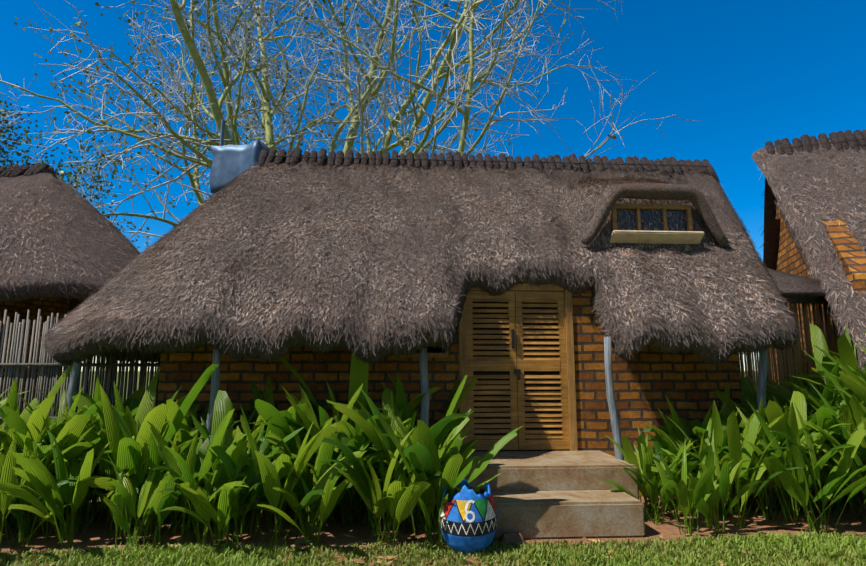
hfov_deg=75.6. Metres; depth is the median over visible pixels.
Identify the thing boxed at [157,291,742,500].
cottage walls
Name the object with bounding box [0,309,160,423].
reed fence
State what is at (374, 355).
roof thatch
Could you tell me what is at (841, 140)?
ridge
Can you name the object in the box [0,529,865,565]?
lawn
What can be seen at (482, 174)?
cottage roof
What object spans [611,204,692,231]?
dormer frame
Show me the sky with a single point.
(749, 74)
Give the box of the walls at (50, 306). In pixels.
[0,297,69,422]
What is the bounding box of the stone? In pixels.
[499,531,524,547]
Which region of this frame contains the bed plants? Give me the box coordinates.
[0,324,865,551]
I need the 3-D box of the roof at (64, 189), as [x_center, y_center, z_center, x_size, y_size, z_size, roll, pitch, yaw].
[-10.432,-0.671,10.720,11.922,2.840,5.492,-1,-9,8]
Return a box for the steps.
[461,451,644,539]
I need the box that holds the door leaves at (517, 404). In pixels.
[466,291,569,449]
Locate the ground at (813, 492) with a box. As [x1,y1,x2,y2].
[0,371,861,565]
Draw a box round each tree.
[0,0,694,247]
[0,84,149,241]
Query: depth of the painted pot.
3.91 m
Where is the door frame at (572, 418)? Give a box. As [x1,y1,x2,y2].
[459,283,577,451]
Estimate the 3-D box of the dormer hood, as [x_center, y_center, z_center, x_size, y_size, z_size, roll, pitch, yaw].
[2.497,-0.766,6.250,1.696,0.706,0.187,1,-9,-3]
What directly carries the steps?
on the bed soil
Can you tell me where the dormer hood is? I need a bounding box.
[581,183,729,246]
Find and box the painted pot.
[440,479,496,553]
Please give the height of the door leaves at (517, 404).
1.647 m
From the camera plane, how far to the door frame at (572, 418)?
5.87 m
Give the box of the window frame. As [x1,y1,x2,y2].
[385,349,449,357]
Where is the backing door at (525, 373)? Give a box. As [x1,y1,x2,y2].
[472,302,567,450]
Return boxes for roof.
[0,169,140,315]
[45,156,798,362]
[751,140,865,388]
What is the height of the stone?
0.109 m
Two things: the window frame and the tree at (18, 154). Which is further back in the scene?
the tree at (18, 154)
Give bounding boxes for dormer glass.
[616,209,686,230]
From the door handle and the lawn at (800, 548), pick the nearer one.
the lawn at (800, 548)
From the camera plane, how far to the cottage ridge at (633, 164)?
8.13 m
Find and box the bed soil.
[0,494,865,555]
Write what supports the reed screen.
on the ground at (813, 492)
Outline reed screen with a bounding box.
[739,303,844,485]
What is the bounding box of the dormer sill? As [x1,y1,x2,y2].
[609,230,704,243]
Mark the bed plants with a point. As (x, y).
(144, 460)
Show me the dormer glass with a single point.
(683, 227)
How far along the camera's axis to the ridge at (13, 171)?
10.35 m
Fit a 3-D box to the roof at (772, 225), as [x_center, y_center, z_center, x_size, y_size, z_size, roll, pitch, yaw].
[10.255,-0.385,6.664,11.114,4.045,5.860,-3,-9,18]
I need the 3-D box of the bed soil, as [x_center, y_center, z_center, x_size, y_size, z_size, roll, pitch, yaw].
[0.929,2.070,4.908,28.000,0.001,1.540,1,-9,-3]
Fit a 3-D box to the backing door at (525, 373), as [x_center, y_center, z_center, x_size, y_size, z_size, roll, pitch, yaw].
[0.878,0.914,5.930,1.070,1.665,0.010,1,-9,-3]
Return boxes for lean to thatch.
[767,268,825,303]
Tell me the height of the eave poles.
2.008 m
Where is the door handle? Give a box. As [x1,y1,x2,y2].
[511,329,520,379]
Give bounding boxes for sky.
[0,0,865,370]
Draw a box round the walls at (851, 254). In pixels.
[770,201,865,487]
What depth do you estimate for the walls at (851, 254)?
7.02 m
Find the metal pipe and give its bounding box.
[210,119,231,145]
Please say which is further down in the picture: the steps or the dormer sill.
the steps
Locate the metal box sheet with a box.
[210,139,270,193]
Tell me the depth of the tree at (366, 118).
13.14 m
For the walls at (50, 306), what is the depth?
11.00 m
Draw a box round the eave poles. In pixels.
[65,337,775,514]
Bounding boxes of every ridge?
[0,163,56,177]
[258,148,719,181]
[764,129,865,154]

